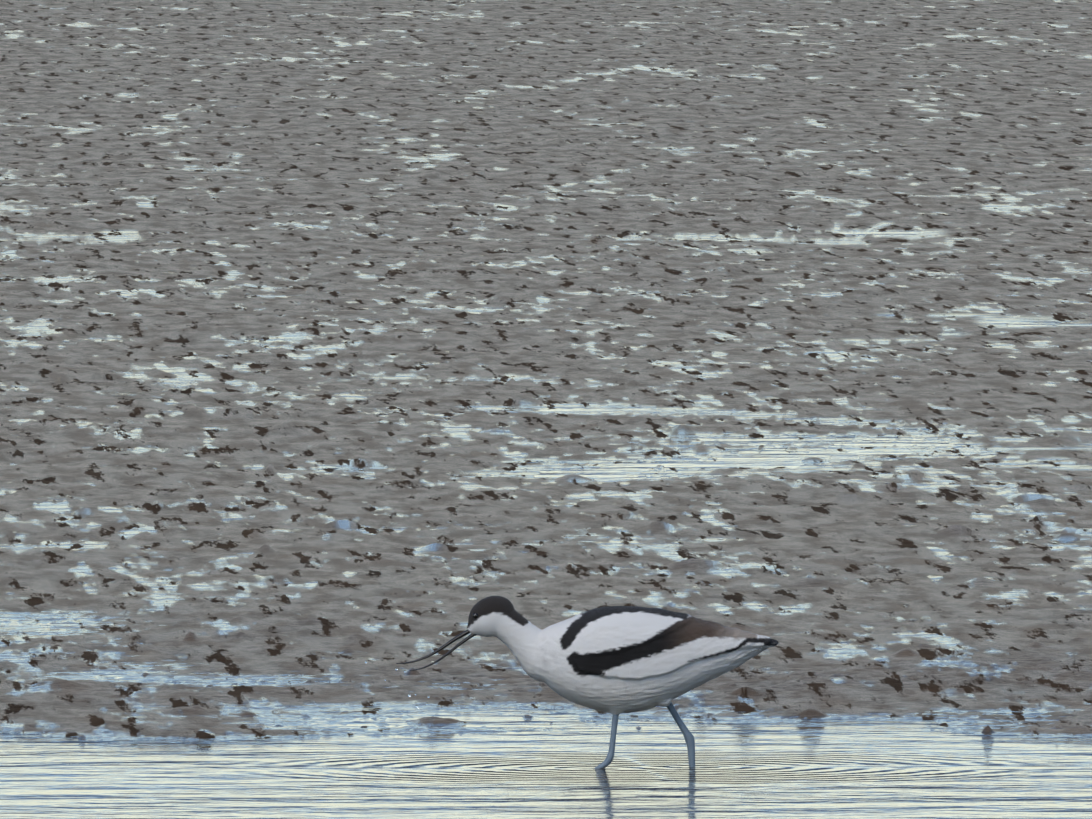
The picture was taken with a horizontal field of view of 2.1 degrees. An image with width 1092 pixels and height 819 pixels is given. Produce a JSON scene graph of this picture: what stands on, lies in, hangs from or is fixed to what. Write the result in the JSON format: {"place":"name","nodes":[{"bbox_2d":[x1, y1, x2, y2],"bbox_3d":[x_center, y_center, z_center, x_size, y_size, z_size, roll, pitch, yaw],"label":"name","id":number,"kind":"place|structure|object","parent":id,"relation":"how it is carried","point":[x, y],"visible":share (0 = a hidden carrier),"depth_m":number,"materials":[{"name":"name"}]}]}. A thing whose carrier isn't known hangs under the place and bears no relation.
{"place":"outdoors","nodes":[
{"label":"outdoors","id":0,"kind":"place"},
{"bbox_2d":[0,0,1091,738],"bbox_3d":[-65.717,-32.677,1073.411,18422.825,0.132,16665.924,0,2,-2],"label":"mudflat","id":1,"kind":"structure","parent":0,"point":[320,224],"depth_m":46.86,"materials":[{"name":"grey"}]},
{"bbox_2d":[0,229,1091,818],"bbox_3d":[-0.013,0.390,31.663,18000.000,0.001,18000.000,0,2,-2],"label":"tidal water","id":2,"kind":"structure","parent":0,"point":[858,767],"depth_m":31.67,"materials":[{"name":"grey liquid"}]},
{"bbox_2d":[396,596,778,767],"bbox_3d":[0.045,0.316,31.662,0.416,0.227,0.097,0,2,-2],"label":"pied avocet","id":3,"kind":"object","parent":2,"relation":"on","point":[615,661],"visible":0.94,"depth_m":31.63,"materials":[{"name":"white"}]},
{"bbox_2d":[365,661,429,713],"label":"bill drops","id":4,"kind":"object","parent":3,"relation":"attached to","point":[409,694],"visible":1,"depth_m":31.65,"materials":[{"name":"clear liquid"}]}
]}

